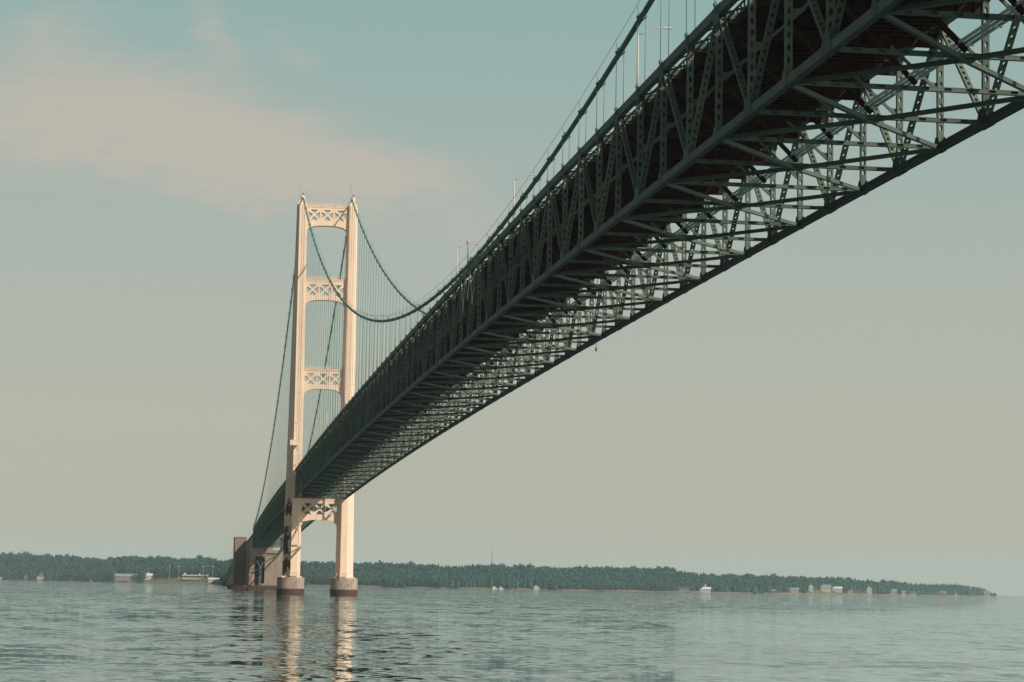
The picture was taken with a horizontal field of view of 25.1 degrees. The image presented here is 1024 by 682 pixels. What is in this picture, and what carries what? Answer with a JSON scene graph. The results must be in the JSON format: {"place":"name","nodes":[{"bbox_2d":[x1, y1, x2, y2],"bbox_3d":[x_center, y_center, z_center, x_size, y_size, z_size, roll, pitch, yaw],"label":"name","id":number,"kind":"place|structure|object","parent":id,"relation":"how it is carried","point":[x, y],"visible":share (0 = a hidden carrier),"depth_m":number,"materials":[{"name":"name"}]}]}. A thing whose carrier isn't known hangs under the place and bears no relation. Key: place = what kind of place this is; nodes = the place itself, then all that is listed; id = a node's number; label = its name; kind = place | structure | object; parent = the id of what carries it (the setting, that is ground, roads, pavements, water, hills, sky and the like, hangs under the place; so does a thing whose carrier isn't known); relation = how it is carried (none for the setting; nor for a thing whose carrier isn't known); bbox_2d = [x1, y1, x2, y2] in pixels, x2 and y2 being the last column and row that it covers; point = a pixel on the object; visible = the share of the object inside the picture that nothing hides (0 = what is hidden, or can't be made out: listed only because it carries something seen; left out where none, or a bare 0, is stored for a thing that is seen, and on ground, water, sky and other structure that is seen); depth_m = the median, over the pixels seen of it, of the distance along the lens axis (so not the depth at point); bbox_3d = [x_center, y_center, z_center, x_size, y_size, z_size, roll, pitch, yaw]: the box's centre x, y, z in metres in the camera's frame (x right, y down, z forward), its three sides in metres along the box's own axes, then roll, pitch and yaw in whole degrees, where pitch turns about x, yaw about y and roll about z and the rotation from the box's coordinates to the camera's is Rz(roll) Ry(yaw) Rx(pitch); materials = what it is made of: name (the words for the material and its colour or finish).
{"place":"outdoors","nodes":[
{"label":"outdoors","id":0,"kind":"place"},
{"bbox_2d":[2,565,1005,596],"bbox_3d":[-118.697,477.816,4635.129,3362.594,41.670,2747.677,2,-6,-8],"label":"hills","id":1,"kind":"structure","parent":0,"point":[163,578],"depth_m":3503.88,"materials":[{"name":"green plant"}]},
{"bbox_2d":[37,573,44,579],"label":"house","id":2,"kind":"structure","parent":1,"relation":"on","point":[40,576],"depth_m":3994.11,"materials":[{"name":"beige"}]},
{"bbox_2d":[108,570,115,580],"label":"broadleaf tree","id":3,"kind":"object","parent":1,"relation":"on","point":[111,574],"visible":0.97,"depth_m":3683.13,"materials":[{"name":"green plant"}]},
{"bbox_2d":[115,573,138,580],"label":"house","id":4,"kind":"structure","parent":1,"relation":"on","point":[123,577],"depth_m":3627.38,"materials":[{"name":"white"}]},
{"bbox_2d":[140,571,146,581],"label":"broadleaf tree","id":5,"kind":"object","parent":1,"relation":"on","point":[143,575],"visible":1,"depth_m":3572.57,"materials":[{"name":"green plant"}]},
{"bbox_2d":[144,569,153,579],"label":"house","id":6,"kind":"structure","parent":1,"relation":"on","point":[149,576],"depth_m":3583.00,"materials":[{"name":"white"}]},
{"bbox_2d":[171,565,177,575],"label":"broadleaf tree","id":7,"kind":"object","parent":1,"relation":"on","point":[174,569],"visible":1,"depth_m":3539.58,"materials":[{"name":"green plant"}]},
{"bbox_2d":[189,566,195,574],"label":"broadleaf tree","id":8,"kind":"object","parent":1,"relation":"on","point":[192,570],"visible":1,"depth_m":3512.06,"materials":[{"name":"green plant"}]},
{"bbox_2d":[182,573,208,579],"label":"toll plaza","id":9,"kind":"structure","parent":1,"relation":"on","point":[193,578],"depth_m":3482.78,"materials":[{"name":"white"}]},
{"bbox_2d":[208,578,218,581],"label":"house","id":10,"kind":"structure","parent":1,"relation":"on","point":[212,579],"depth_m":3446.14,"materials":[{"name":"white"}]},
{"bbox_2d":[303,573,312,584],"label":"broadleaf tree","id":11,"kind":"object","parent":1,"relation":"on","point":[306,575],"visible":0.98,"depth_m":3365.00,"materials":[{"name":"green plant"}]},
{"bbox_2d":[314,574,319,582],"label":"broadleaf tree","id":12,"kind":"object","parent":1,"relation":"on","point":[316,578],"visible":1,"depth_m":3363.30,"materials":[{"name":"green plant"}]},
{"bbox_2d":[323,573,330,584],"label":"broadleaf tree","id":13,"kind":"object","parent":1,"relation":"on","point":[326,578],"visible":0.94,"depth_m":3353.63,"materials":[{"name":"green plant"}]},
{"bbox_2d":[411,576,417,586],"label":"broadleaf tree","id":14,"kind":"object","parent":1,"relation":"on","point":[413,581],"visible":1,"depth_m":3300.02,"materials":[{"name":"green plant"}]},
{"bbox_2d":[429,575,435,584],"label":"broadleaf tree","id":15,"kind":"object","parent":1,"relation":"on","point":[432,578],"visible":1,"depth_m":3291.89,"materials":[{"name":"green plant"}]},
{"bbox_2d":[460,575,467,587],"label":"broadleaf tree","id":16,"kind":"object","parent":1,"relation":"on","point":[463,579],"visible":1,"depth_m":3289.59,"materials":[{"name":"green plant"}]},
{"bbox_2d":[0,551,996,595],"bbox_3d":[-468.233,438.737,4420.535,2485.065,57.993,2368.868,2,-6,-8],"label":"forest","id":17,"kind":"object","parent":1,"relation":"on","point":[123,564],"visible":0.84,"depth_m":3522.10,"materials":[{"name":"green plant"}]},
{"bbox_2d":[497,576,503,585],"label":"broadleaf tree","id":18,"kind":"object","parent":1,"relation":"on","point":[501,578],"visible":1,"depth_m":3290.74,"materials":[{"name":"green plant"}]},
{"bbox_2d":[499,579,506,588],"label":"broadleaf tree","id":19,"kind":"object","parent":1,"relation":"on","point":[503,583],"visible":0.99,"depth_m":3286.56,"materials":[{"name":"green plant"}]},
{"bbox_2d":[534,577,540,585],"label":"broadleaf tree","id":20,"kind":"object","parent":1,"relation":"on","point":[536,581],"visible":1,"depth_m":3299.17,"materials":[{"name":"green plant"}]},
{"bbox_2d":[559,581,565,588],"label":"broadleaf tree","id":21,"kind":"object","parent":1,"relation":"on","point":[562,584],"visible":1,"depth_m":3321.07,"materials":[{"name":"green plant"}]},
{"bbox_2d":[580,579,587,587],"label":"broadleaf tree","id":22,"kind":"object","parent":1,"relation":"on","point":[583,583],"visible":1,"depth_m":3354.24,"materials":[{"name":"green plant"}]},
{"bbox_2d":[593,580,598,590],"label":"broadleaf tree","id":23,"kind":"object","parent":1,"relation":"on","point":[595,584],"visible":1,"depth_m":3358.26,"materials":[{"name":"green plant"}]},
{"bbox_2d":[613,581,618,590],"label":"broadleaf tree","id":24,"kind":"object","parent":1,"relation":"on","point":[615,583],"visible":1,"depth_m":3385.07,"materials":[{"name":"green plant"}]},
{"bbox_2d":[648,579,657,589],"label":"broadleaf tree","id":25,"kind":"object","parent":1,"relation":"on","point":[652,581],"visible":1,"depth_m":3425.50,"materials":[{"name":"green plant"}]},
{"bbox_2d":[663,582,669,590],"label":"broadleaf tree","id":26,"kind":"object","parent":1,"relation":"on","point":[665,584],"visible":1,"depth_m":3440.88,"materials":[{"name":"green plant"}]},
{"bbox_2d":[679,587,688,591],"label":"house","id":27,"kind":"structure","parent":1,"relation":"on","point":[683,589],"depth_m":3460.53,"materials":[{"name":"grey"}]},
{"bbox_2d":[695,582,702,589],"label":"broadleaf tree","id":28,"kind":"object","parent":1,"relation":"on","point":[698,586],"visible":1,"depth_m":3491.23,"materials":[{"name":"green plant"}]},
{"bbox_2d":[700,584,710,592],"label":"house","id":29,"kind":"structure","parent":1,"relation":"on","point":[705,589],"depth_m":3491.68,"materials":[{"name":"white"}]},
{"bbox_2d":[771,583,777,588],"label":"broadleaf tree","id":30,"kind":"object","parent":1,"relation":"on","point":[774,586],"visible":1,"depth_m":3658.25,"materials":[{"name":"green plant"}]},
{"bbox_2d":[788,587,798,593],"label":"house","id":31,"kind":"structure","parent":1,"relation":"on","point":[794,590],"depth_m":3723.68,"materials":[{"name":"white"}]},
{"bbox_2d":[798,584,804,592],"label":"broadleaf tree","id":32,"kind":"object","parent":1,"relation":"on","point":[801,587],"visible":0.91,"depth_m":3763.28,"materials":[{"name":"green plant"}]},
{"bbox_2d":[820,585,830,592],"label":"house","id":33,"kind":"structure","parent":1,"relation":"on","point":[826,588],"depth_m":3911.38,"materials":[{"name":"white"}]},
{"bbox_2d":[832,587,842,592],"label":"house","id":34,"kind":"structure","parent":1,"relation":"on","point":[837,589],"depth_m":3966.31,"materials":[{"name":"white"}]},
{"bbox_2d":[867,586,871,593],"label":"house","id":35,"kind":"structure","parent":1,"relation":"on","point":[869,589],"depth_m":4139.73,"materials":[{"name":"white"}]},
{"bbox_2d":[890,589,896,594],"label":"house","id":36,"kind":"structure","parent":1,"relation":"on","point":[893,591],"depth_m":4262.81,"materials":[{"name":"beige"}]},
{"bbox_2d":[909,591,916,595],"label":"house","id":37,"kind":"structure","parent":1,"relation":"on","point":[913,593],"depth_m":4420.11,"materials":[{"name":"beige"}]},
{"bbox_2d":[940,591,946,595],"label":"house","id":38,"kind":"structure","parent":1,"relation":"on","point":[942,593],"depth_m":4703.63,"materials":[{"name":"white"}]},
{"bbox_2d":[983,591,990,596],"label":"house","id":39,"kind":"structure","parent":1,"relation":"on","point":[987,593],"depth_m":5303.52,"materials":[{"name":"beige"}]},
{"bbox_2d":[0,579,1023,681],"bbox_3d":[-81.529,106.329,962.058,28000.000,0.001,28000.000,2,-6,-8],"label":"water","id":40,"kind":"structure","parent":0,"point":[72,631],"depth_m":250.37,"materials":[{"name":"grey liquid"}]},
{"bbox_2d":[213,533,272,585],"bbox_3d":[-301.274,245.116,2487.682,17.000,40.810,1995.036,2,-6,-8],"label":"approach viaduct","id":41,"kind":"object","parent":40,"relation":"in","point":[227,579],"visible":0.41,"depth_m":2207.41,"materials":[{"name":"metal"}]},
{"bbox_2d":[227,537,282,589],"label":"anchor pier","id":42,"kind":"structure","parent":40,"relation":"in","point":[253,569],"depth_m":1471.32,"materials":[{"name":"concrete"}]},
{"bbox_2d":[276,577,303,594],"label":"tower pier","id":43,"kind":"structure","parent":40,"relation":"in","point":[290,585],"depth_m":955.95,"materials":[{"name":"concrete"}]},
{"bbox_2d":[252,0,1023,577],"bbox_3d":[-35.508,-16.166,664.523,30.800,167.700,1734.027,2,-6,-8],"label":"suspension bridge","id":44,"kind":"structure","parent":43,"relation":"on","point":[742,92],"depth_m":280.61,"materials":[{"name":"green paint"}]},
{"bbox_2d":[456,243,476,274],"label":"street lamp","id":45,"kind":"object","parent":44,"relation":"on","point":[457,255],"visible":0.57,"depth_m":421.34,"materials":[{"name":"metal"}]},
{"bbox_2d":[513,174,536,218],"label":"street lamp","id":46,"kind":"object","parent":44,"relation":"on","point":[514,190],"visible":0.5,"depth_m":349.38,"materials":[{"name":"metal"}]},
{"bbox_2d":[635,26,671,111],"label":"street lamp","id":47,"kind":"object","parent":44,"relation":"on","point":[669,28],"visible":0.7,"depth_m":254.75,"materials":[{"name":"metal"}]},
{"bbox_2d":[330,578,357,595],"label":"tower pier","id":48,"kind":"structure","parent":40,"relation":"in","point":[343,586],"depth_m":959.10,"materials":[{"name":"concrete"}]},
{"bbox_2d":[0,0,1023,595],"label":"sky","id":49,"kind":"structure","parent":0,"point":[844,398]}
]}

